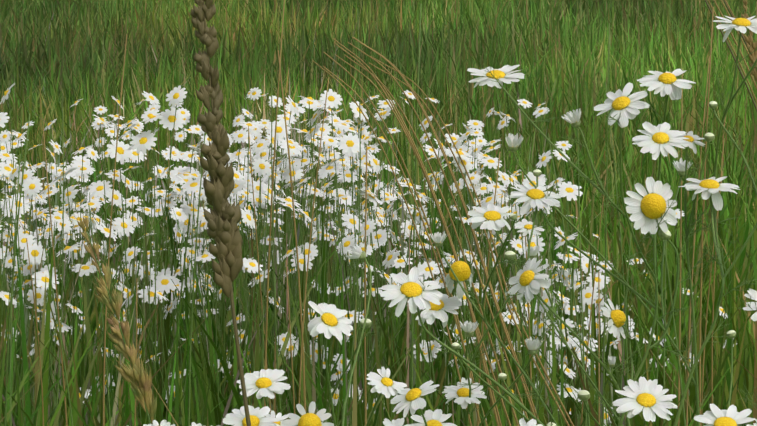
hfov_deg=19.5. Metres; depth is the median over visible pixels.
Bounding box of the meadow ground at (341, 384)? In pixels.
[32,337,753,425]
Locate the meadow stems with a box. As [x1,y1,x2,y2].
[4,0,723,425]
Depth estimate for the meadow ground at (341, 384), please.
3.25 m
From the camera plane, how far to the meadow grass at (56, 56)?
5.42 m
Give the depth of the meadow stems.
1.64 m
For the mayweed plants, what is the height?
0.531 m
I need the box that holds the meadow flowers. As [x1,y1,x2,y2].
[0,83,736,425]
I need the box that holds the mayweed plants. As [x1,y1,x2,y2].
[128,16,756,425]
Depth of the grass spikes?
0.91 m
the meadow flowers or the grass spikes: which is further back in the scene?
the meadow flowers
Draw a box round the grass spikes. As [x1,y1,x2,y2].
[74,0,756,425]
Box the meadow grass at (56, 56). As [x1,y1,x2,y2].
[0,0,756,425]

